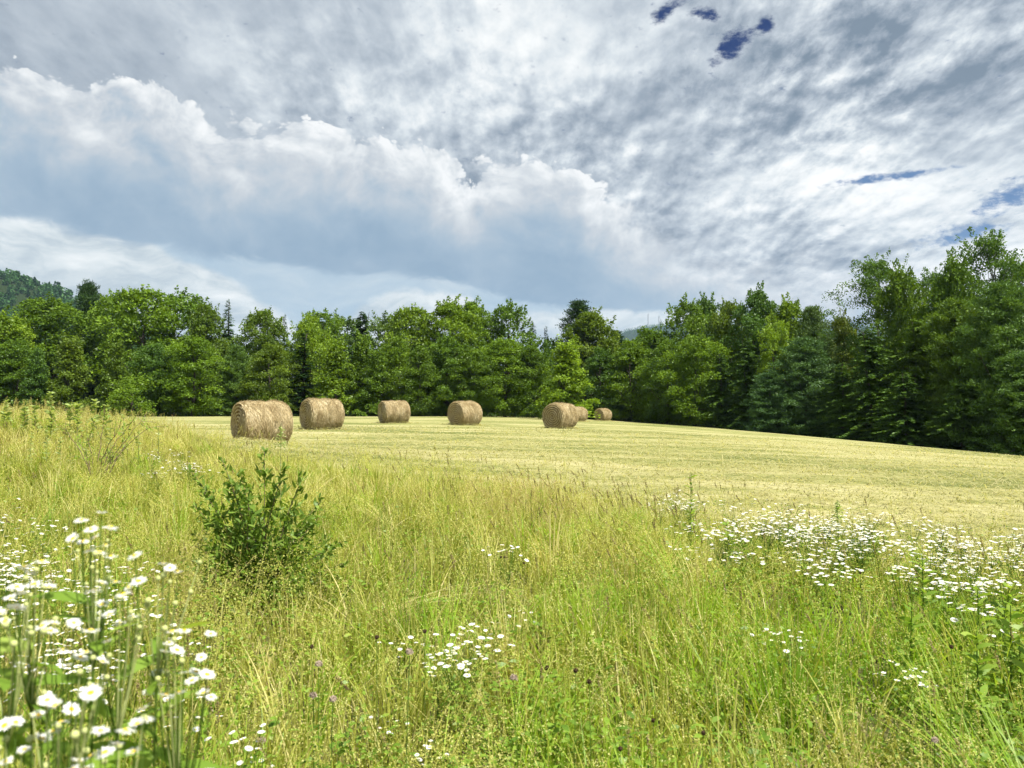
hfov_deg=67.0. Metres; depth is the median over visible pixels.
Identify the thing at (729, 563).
daisy plant
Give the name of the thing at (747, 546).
daisy plant
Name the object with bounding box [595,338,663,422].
maple tree
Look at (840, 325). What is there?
maple tree
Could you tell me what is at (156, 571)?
daisy plant
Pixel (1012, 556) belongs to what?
daisy plant
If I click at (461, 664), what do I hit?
daisy plant
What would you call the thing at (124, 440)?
tall weed
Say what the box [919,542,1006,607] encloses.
daisy plant
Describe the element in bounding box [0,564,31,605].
daisy plant
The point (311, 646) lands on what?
dried flower
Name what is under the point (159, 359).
maple tree
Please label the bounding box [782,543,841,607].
daisy plant
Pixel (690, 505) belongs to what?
goldenrod
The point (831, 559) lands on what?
daisy plant
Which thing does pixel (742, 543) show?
daisy plant
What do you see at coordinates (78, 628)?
daisy plant
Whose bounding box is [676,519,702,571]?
daisy plant
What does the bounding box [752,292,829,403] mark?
maple tree
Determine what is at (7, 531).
daisy plant
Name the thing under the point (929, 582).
daisy plant
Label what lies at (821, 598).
daisy plant
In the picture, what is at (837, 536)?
daisy plant
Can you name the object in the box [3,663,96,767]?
daisy plant
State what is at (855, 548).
daisy plant
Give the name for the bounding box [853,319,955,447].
hemlock tree
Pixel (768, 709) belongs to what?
meadow grass
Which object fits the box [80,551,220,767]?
fleabane plant
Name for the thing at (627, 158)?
sky
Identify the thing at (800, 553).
daisy plant
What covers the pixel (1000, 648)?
daisy plant
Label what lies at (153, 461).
daisy plant
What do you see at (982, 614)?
daisy plant
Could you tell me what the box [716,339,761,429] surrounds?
hemlock tree
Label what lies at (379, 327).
ash tree
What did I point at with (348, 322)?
ash tree
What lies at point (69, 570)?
daisy plant
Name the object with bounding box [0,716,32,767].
fleabane plant
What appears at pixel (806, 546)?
daisy plant
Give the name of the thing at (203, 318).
maple tree
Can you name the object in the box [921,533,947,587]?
daisy plant
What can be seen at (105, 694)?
daisy plant
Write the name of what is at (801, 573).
daisy plant
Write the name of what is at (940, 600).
daisy plant
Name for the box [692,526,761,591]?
daisy plant
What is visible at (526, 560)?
daisy plant
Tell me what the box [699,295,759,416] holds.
maple tree
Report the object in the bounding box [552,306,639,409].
maple tree
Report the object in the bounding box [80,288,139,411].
ash tree
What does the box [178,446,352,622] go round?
shrub
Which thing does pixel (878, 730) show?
clover
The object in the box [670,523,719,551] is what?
daisy plant
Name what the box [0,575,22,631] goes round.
daisy plant
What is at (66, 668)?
daisy plant
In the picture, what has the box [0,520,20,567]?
daisy plant
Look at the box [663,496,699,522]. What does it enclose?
daisy plant
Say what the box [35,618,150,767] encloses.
fleabane plant
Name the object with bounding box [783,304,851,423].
pine tree
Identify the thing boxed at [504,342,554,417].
maple tree
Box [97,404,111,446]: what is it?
tall weed
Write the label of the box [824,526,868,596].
daisy plant
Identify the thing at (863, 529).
daisy plant
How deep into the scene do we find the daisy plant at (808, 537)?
5.55 m
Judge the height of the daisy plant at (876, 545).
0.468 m
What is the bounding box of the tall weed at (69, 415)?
[62,403,74,439]
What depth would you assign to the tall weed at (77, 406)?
14.47 m
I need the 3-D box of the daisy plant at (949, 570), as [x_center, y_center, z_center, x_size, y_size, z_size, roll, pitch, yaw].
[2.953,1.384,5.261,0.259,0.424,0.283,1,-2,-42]
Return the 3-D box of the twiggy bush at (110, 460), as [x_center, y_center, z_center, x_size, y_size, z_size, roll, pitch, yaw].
[-5.367,0.860,10.319,1.480,1.191,0.962,0,-1,0]
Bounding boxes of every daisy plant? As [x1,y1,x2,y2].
[0,498,20,534]
[0,514,16,568]
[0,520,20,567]
[0,545,49,630]
[0,549,26,611]
[0,552,21,582]
[0,563,17,600]
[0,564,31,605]
[0,569,78,707]
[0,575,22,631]
[0,580,32,635]
[0,599,22,665]
[0,604,22,636]
[0,619,37,712]
[0,644,89,752]
[1,562,70,631]
[2,562,45,613]
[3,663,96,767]
[7,651,91,761]
[19,567,65,636]
[23,518,67,603]
[38,636,106,733]
[41,543,106,635]
[41,570,110,691]
[45,642,117,724]
[57,611,121,714]
[58,666,122,743]
[72,586,126,675]
[83,660,119,739]
[95,595,174,702]
[105,606,154,697]
[110,643,153,767]
[112,561,158,617]
[139,696,201,760]
[140,467,168,495]
[143,449,170,487]
[169,636,210,722]
[174,463,212,490]
[192,715,265,767]
[369,716,408,767]
[377,636,424,724]
[415,740,448,767]
[422,652,476,757]
[424,623,514,763]
[444,641,499,740]
[458,622,499,720]
[481,544,528,624]
[508,610,534,685]
[649,501,666,541]
[660,490,683,531]
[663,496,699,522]
[665,495,696,546]
[668,544,701,594]
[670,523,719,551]
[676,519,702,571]
[679,498,704,527]
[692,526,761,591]
[698,531,733,563]
[702,527,745,592]
[708,544,750,605]
[716,518,738,575]
[718,498,755,541]
[724,519,775,561]
[725,528,754,554]
[732,519,761,565]
[732,552,769,604]
[737,511,805,556]
[739,525,759,582]
[742,529,783,591]
[745,508,775,572]
[746,523,762,574]
[749,523,783,574]
[750,630,785,703]
[756,515,786,577]
[763,623,807,710]
[765,513,812,575]
[767,501,813,557]
[767,522,799,589]
[768,509,808,576]
[771,522,804,578]
[777,529,792,573]
[778,556,823,605]
[779,528,809,577]
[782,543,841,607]
[784,538,818,583]
[787,523,829,566]
[790,514,813,561]
[792,529,829,571]
[795,535,815,598]
[796,520,837,564]
[796,521,833,573]
[796,558,859,623]
[798,531,822,578]
[806,563,868,637]
[809,516,842,557]
[810,517,838,557]
[813,519,876,600]
[814,547,846,589]
[818,510,847,555]
[818,549,861,597]
[820,516,852,566]
[820,528,855,556]
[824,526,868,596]
[825,541,859,574]
[828,543,851,589]
[829,521,896,581]
[830,503,890,559]
[833,529,915,609]
[836,519,880,586]
[837,540,871,593]
[841,515,857,562]
[841,522,878,569]
[843,529,879,581]
[845,532,912,577]
[846,531,901,616]
[850,514,894,554]
[871,547,903,610]
[873,535,910,588]
[875,660,938,751]
[885,567,913,616]
[891,517,931,580]
[892,527,966,590]
[892,553,941,611]
[893,566,944,608]
[898,543,941,577]
[900,566,956,618]
[910,552,952,605]
[913,520,949,586]
[915,583,963,645]
[917,578,972,631]
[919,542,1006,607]
[921,520,980,579]
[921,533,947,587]
[922,555,968,610]
[923,533,969,575]
[925,532,991,631]
[925,581,984,652]
[928,553,969,587]
[936,593,994,662]
[942,535,980,591]
[949,539,987,587]
[953,570,1012,603]
[953,571,996,630]
[955,528,1022,598]
[956,551,1000,590]
[957,592,1018,634]
[958,567,1023,640]
[960,577,1023,631]
[966,585,998,631]
[967,562,994,601]
[969,544,1023,587]
[972,578,1000,620]
[986,629,1020,675]
[988,547,1023,607]
[992,528,1023,571]
[992,563,1023,604]
[994,537,1021,577]
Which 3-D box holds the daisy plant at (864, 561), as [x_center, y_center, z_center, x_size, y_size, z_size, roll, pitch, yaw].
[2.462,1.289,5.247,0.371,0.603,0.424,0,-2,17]
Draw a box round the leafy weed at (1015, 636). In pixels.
[993,633,1023,733]
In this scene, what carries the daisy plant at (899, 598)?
on the ground at (606, 427)
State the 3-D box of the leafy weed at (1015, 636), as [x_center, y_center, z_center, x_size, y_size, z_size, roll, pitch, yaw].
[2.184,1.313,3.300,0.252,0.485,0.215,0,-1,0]
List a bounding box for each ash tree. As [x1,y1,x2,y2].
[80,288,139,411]
[120,285,227,413]
[291,308,350,398]
[316,313,360,390]
[357,310,412,386]
[479,298,542,406]
[652,292,712,424]
[751,316,797,417]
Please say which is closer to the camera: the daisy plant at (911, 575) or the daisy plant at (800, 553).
the daisy plant at (911, 575)
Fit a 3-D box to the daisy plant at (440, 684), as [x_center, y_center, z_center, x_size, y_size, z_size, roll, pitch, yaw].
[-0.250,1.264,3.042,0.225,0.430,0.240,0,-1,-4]
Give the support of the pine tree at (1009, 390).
on the ground at (606, 427)
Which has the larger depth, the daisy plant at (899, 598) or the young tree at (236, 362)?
the young tree at (236, 362)
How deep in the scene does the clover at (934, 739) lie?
2.27 m
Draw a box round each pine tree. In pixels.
[56,277,113,408]
[551,298,604,400]
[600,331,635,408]
[736,370,805,433]
[753,335,852,436]
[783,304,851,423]
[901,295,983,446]
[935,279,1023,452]
[963,350,1023,455]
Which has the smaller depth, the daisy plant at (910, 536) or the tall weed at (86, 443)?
the daisy plant at (910, 536)
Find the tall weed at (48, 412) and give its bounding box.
[43,391,59,444]
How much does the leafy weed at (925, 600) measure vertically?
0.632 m
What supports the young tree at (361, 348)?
on the ground at (606, 427)
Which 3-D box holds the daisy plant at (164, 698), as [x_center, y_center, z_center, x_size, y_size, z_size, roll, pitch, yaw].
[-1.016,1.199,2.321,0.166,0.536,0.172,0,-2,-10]
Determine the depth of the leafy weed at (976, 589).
3.76 m
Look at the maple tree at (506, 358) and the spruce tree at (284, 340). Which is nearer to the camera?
the maple tree at (506, 358)
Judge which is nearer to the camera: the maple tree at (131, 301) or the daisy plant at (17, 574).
the daisy plant at (17, 574)
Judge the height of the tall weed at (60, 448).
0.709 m
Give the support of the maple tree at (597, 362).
on the ground at (606, 427)
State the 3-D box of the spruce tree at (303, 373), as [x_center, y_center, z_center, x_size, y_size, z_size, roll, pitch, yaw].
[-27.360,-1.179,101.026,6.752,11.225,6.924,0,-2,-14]
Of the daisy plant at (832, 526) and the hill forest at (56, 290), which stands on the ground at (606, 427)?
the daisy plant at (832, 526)
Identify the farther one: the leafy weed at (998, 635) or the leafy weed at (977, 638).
the leafy weed at (998, 635)
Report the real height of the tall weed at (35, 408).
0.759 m
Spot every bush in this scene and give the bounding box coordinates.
[50,406,167,490]
[105,372,157,416]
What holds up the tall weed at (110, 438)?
on the ground at (606, 427)
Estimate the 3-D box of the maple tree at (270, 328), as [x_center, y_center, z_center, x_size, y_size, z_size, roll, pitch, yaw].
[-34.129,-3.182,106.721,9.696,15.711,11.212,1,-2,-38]
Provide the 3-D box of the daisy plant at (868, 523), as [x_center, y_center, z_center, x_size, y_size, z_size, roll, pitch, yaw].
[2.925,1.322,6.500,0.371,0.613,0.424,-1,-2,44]
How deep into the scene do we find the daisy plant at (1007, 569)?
5.06 m
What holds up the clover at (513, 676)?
on the ground at (606, 427)
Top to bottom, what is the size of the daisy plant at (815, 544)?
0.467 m
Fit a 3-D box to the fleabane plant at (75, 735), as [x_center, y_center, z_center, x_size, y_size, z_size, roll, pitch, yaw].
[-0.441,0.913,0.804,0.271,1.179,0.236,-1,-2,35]
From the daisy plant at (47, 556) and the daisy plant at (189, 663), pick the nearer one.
the daisy plant at (189, 663)
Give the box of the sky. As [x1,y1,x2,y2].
[0,0,1023,378]
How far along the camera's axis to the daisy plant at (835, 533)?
6.27 m
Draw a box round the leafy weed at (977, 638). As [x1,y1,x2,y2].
[949,626,1004,749]
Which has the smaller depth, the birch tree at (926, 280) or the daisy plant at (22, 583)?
the daisy plant at (22, 583)
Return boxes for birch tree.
[816,248,923,424]
[914,262,947,325]
[923,226,1023,348]
[1006,249,1023,286]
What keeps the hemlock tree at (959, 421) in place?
on the ground at (606, 427)
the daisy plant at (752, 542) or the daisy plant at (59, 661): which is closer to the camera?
the daisy plant at (59, 661)
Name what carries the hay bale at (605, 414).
on the ground at (606, 427)
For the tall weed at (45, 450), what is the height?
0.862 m
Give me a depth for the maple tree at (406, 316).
108.08 m
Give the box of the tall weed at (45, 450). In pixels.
[41,426,51,473]
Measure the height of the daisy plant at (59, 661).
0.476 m
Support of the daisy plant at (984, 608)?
on the ground at (606, 427)
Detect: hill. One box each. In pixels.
[0,277,149,340]
[556,323,925,396]
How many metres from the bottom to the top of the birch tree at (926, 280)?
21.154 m
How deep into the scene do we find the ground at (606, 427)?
15.90 m
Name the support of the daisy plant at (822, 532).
on the ground at (606, 427)
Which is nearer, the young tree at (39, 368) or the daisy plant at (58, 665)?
the daisy plant at (58, 665)
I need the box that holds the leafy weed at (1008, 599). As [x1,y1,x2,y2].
[987,581,1023,653]
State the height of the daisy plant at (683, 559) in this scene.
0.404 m
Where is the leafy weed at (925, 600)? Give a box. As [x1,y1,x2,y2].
[900,556,942,661]
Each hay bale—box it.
[230,399,292,441]
[299,397,344,429]
[378,400,410,422]
[447,400,482,424]
[542,402,578,428]
[576,406,587,421]
[594,408,611,420]
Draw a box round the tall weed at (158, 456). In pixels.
[155,426,162,466]
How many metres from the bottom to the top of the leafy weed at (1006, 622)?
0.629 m
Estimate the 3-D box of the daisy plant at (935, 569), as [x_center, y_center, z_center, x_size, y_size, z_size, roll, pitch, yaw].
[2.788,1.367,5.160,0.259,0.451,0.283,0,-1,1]
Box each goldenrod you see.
[681,474,700,540]
[720,521,740,588]
[734,540,752,594]
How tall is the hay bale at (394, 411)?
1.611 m
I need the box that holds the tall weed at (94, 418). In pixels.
[88,399,101,444]
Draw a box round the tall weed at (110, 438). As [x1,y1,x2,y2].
[105,428,113,481]
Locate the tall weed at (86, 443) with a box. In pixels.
[83,421,90,469]
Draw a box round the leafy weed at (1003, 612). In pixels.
[985,607,1020,672]
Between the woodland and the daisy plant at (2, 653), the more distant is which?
the woodland
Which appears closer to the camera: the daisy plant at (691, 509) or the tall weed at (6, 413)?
the daisy plant at (691, 509)
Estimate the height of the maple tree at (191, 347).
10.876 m
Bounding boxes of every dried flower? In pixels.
[310,644,313,767]
[375,635,379,683]
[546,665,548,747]
[573,668,577,767]
[587,679,591,759]
[618,746,622,760]
[651,718,654,758]
[701,730,705,767]
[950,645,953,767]
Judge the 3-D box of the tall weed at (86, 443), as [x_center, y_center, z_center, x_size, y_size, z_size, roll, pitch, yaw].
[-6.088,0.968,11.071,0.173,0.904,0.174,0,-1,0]
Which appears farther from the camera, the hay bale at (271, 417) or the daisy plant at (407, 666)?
the hay bale at (271, 417)
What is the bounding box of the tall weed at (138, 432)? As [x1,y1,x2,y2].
[134,430,144,470]
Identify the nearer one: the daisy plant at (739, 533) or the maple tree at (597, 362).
the daisy plant at (739, 533)
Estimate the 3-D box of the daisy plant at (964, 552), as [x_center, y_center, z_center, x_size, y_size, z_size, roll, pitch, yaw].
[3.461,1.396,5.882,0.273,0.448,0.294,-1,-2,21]
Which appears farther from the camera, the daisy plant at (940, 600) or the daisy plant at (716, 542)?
the daisy plant at (716, 542)
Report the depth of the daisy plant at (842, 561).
5.80 m
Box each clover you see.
[0,474,1023,767]
[257,737,265,767]
[315,660,322,766]
[329,695,336,767]
[405,648,413,767]
[509,673,517,767]
[930,737,938,767]
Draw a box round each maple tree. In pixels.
[0,291,103,404]
[0,309,49,408]
[0,313,36,389]
[0,336,50,411]
[82,284,186,414]
[124,340,183,415]
[152,333,231,415]
[171,301,234,415]
[226,305,293,400]
[235,341,306,410]
[273,311,334,407]
[370,335,424,415]
[375,303,454,399]
[390,294,501,413]
[392,342,446,415]
[415,331,476,415]
[446,349,503,416]
[449,295,503,405]
[470,335,540,416]
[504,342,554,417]
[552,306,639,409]
[575,346,625,419]
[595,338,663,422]
[616,326,688,422]
[635,336,702,424]
[657,330,739,426]
[689,291,733,426]
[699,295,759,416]
[709,280,779,418]
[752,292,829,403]
[824,308,864,420]
[853,258,934,429]
[918,246,1003,390]
[1012,262,1023,349]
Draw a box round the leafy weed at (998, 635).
[986,613,1021,680]
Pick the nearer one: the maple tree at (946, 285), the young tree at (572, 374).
the maple tree at (946, 285)
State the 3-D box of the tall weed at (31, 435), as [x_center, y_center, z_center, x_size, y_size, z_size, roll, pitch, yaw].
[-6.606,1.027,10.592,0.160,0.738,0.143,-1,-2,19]
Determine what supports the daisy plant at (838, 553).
on the ground at (606, 427)
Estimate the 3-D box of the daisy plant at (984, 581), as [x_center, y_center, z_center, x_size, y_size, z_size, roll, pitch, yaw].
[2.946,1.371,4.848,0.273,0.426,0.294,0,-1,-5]
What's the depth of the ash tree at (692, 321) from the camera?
105.14 m
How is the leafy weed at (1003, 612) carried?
on the ground at (606, 427)
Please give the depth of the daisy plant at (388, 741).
2.63 m
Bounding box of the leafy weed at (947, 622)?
[922,598,967,668]
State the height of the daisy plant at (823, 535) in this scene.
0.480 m
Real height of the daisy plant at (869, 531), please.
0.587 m
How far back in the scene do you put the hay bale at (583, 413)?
77.55 m
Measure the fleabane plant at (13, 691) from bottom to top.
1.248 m
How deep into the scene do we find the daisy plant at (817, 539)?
6.29 m
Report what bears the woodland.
on the ground at (606, 427)
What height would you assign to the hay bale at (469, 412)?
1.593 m
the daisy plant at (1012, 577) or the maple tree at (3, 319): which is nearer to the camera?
the daisy plant at (1012, 577)
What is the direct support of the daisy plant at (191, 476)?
on the ground at (606, 427)
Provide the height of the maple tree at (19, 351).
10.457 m
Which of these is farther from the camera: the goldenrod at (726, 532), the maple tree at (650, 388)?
the maple tree at (650, 388)
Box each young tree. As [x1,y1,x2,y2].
[15,346,52,415]
[40,330,100,414]
[89,337,139,414]
[208,344,261,415]
[305,332,365,415]
[343,326,381,415]
[351,343,401,416]
[534,334,600,418]
[534,338,555,416]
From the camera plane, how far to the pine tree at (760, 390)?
79.99 m
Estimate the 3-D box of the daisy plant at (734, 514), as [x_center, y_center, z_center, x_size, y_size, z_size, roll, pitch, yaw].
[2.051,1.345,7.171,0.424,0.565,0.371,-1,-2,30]
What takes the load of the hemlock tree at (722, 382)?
on the ground at (606, 427)
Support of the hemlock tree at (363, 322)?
on the ground at (606, 427)
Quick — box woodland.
[35,313,1022,425]
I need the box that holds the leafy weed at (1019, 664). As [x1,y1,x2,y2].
[1008,624,1023,736]
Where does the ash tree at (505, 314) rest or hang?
on the ground at (606, 427)
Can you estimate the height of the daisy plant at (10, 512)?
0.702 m
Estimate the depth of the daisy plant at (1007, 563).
5.44 m
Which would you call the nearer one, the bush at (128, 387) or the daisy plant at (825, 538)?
the daisy plant at (825, 538)
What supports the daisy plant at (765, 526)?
on the ground at (606, 427)
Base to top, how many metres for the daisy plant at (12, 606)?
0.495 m
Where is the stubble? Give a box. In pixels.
[139,419,1023,584]
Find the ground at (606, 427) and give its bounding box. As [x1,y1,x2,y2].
[0,411,1023,767]
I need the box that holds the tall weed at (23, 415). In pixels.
[18,405,30,435]
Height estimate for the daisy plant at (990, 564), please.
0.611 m
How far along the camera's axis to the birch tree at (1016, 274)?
81.15 m
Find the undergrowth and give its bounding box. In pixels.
[42,397,996,451]
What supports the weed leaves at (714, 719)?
on the ground at (606, 427)
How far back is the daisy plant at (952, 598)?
4.36 m
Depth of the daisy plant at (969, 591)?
4.69 m
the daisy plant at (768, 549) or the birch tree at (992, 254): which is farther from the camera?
the birch tree at (992, 254)
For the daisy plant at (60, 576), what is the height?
0.599 m
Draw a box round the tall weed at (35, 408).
[29,405,44,443]
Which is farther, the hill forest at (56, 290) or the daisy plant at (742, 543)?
the hill forest at (56, 290)
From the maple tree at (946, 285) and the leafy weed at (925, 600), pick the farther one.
the maple tree at (946, 285)
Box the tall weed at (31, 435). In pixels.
[25,432,36,465]
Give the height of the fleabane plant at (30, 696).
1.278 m
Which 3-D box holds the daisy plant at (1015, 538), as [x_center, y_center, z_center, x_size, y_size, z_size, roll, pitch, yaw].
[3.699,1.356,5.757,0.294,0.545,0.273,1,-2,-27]
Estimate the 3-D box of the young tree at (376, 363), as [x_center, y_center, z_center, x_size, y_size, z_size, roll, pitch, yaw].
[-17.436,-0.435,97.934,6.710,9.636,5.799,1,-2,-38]
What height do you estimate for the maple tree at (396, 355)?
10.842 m
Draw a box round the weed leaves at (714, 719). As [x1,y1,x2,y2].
[0,485,1023,767]
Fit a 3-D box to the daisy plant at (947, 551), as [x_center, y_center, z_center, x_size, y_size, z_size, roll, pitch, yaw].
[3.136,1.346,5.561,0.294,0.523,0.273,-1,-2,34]
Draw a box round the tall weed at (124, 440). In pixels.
[120,414,127,468]
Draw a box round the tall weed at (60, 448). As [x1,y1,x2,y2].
[55,437,63,464]
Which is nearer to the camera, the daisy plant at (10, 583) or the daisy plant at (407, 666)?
the daisy plant at (407, 666)
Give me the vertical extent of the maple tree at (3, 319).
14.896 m
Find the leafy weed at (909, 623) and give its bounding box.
[884,603,928,710]
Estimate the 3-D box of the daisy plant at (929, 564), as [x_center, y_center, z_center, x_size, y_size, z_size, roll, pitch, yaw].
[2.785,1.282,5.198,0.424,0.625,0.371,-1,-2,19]
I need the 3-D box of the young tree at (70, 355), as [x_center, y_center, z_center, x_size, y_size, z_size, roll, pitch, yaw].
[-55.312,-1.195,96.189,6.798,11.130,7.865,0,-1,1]
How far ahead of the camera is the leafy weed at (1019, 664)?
3.08 m
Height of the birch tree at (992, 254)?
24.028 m
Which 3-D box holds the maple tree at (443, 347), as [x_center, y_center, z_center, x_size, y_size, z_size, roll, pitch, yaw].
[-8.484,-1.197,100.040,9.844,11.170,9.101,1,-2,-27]
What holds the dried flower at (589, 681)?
on the ground at (606, 427)
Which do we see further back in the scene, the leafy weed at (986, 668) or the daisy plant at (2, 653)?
the daisy plant at (2, 653)
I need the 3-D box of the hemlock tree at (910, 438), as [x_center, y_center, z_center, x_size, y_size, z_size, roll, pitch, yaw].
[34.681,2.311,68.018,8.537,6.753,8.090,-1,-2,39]
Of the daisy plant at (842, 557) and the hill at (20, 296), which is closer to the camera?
the daisy plant at (842, 557)
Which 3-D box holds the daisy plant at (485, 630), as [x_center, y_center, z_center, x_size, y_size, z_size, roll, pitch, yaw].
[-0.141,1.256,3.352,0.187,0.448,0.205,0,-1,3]
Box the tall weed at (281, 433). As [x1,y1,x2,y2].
[271,426,287,530]
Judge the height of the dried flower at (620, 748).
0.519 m
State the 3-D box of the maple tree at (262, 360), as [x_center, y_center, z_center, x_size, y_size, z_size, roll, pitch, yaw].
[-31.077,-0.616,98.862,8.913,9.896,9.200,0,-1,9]
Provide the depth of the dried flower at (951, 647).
2.50 m
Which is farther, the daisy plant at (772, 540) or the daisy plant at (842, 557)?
the daisy plant at (772, 540)
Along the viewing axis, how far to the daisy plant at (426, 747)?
2.40 m
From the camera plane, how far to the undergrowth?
102.83 m
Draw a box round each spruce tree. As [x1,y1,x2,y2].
[210,300,236,402]
[280,332,320,415]
[281,314,292,377]
[529,321,539,398]
[541,326,548,390]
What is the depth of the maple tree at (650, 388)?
96.40 m
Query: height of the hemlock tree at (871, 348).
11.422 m
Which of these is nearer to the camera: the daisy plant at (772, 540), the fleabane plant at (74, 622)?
the fleabane plant at (74, 622)
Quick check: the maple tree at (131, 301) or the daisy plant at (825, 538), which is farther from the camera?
the maple tree at (131, 301)
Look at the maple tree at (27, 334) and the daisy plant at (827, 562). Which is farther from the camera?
the maple tree at (27, 334)
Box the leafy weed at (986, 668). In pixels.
[952,653,1009,755]
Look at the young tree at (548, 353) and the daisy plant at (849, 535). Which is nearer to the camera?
the daisy plant at (849, 535)
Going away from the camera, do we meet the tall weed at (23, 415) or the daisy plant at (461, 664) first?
the daisy plant at (461, 664)
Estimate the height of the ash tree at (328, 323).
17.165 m
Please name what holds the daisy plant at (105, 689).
on the ground at (606, 427)
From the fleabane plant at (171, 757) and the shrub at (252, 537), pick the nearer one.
the fleabane plant at (171, 757)
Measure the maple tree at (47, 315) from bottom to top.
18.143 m
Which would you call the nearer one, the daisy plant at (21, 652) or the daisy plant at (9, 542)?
the daisy plant at (21, 652)
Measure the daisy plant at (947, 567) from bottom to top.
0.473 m
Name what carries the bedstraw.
on the ground at (606, 427)
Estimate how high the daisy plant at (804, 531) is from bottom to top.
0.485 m
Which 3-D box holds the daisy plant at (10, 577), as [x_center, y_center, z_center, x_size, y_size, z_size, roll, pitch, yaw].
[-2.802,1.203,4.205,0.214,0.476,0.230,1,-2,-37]
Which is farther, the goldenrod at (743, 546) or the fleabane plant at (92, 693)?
the goldenrod at (743, 546)
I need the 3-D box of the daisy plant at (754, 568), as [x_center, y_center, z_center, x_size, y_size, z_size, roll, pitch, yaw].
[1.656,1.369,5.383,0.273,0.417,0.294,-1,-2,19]
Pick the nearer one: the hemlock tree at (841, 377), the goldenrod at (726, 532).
the goldenrod at (726, 532)
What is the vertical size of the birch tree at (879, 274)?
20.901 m
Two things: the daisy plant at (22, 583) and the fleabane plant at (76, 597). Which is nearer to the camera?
the fleabane plant at (76, 597)
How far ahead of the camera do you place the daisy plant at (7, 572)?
4.14 m
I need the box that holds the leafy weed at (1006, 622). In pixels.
[986,601,1023,735]
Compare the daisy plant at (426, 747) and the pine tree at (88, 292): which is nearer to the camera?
the daisy plant at (426, 747)
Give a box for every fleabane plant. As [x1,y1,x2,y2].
[0,560,62,767]
[0,591,65,767]
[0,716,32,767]
[9,511,153,767]
[26,683,102,767]
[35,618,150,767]
[63,576,171,767]
[70,705,154,767]
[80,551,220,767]
[142,625,228,767]
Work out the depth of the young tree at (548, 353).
103.84 m
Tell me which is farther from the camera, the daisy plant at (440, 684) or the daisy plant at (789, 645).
the daisy plant at (789, 645)
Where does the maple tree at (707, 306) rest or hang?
on the ground at (606, 427)
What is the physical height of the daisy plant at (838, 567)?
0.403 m
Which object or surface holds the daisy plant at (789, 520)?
on the ground at (606, 427)
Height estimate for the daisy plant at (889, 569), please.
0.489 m
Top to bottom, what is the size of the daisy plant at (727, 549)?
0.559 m
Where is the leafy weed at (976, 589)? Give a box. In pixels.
[964,586,999,668]
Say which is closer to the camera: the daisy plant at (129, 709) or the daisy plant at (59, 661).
the daisy plant at (129, 709)
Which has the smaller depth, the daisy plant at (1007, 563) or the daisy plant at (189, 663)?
the daisy plant at (189, 663)
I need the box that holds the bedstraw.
[0,409,1023,767]
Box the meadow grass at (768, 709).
[0,397,1023,767]
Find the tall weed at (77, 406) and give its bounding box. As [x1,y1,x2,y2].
[71,403,84,440]
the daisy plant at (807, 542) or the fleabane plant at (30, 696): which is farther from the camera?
the daisy plant at (807, 542)
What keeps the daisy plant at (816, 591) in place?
on the ground at (606, 427)
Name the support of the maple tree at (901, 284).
on the ground at (606, 427)
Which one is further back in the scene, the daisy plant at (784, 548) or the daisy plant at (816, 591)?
the daisy plant at (784, 548)
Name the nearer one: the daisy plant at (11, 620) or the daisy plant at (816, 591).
the daisy plant at (11, 620)
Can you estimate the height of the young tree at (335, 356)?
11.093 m
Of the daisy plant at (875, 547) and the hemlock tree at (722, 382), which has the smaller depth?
the daisy plant at (875, 547)
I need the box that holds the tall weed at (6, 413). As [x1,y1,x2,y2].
[0,399,14,433]
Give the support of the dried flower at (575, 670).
on the ground at (606, 427)
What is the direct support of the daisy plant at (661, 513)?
on the ground at (606, 427)
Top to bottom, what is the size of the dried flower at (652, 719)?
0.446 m
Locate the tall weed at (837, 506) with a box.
[830,500,847,588]
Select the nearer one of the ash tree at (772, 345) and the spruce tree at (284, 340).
the ash tree at (772, 345)
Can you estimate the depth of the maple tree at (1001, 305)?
63.28 m
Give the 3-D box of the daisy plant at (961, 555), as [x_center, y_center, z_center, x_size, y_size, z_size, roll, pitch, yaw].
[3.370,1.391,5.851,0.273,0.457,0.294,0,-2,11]
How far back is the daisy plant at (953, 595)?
4.40 m
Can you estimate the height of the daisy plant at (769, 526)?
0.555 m
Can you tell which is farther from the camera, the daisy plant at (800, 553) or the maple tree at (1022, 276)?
the maple tree at (1022, 276)
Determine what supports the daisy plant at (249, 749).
on the ground at (606, 427)
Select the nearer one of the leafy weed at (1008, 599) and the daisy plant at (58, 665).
the daisy plant at (58, 665)
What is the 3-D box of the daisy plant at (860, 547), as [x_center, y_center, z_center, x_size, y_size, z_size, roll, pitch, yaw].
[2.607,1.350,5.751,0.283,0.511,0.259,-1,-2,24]
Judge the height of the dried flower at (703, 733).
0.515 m
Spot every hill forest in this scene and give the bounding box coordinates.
[0,268,150,374]
[606,320,883,340]
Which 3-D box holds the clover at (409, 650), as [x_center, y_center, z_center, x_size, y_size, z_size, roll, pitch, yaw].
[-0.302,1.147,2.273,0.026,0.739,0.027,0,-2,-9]
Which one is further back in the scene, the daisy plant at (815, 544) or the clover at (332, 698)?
the daisy plant at (815, 544)
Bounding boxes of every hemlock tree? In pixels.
[344,311,379,414]
[694,352,746,429]
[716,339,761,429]
[801,362,882,439]
[821,328,902,443]
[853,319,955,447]
[859,372,949,447]
[914,375,1008,450]
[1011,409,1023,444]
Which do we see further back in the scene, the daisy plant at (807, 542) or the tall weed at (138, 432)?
the tall weed at (138, 432)
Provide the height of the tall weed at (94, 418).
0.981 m
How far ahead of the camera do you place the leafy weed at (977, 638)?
2.89 m

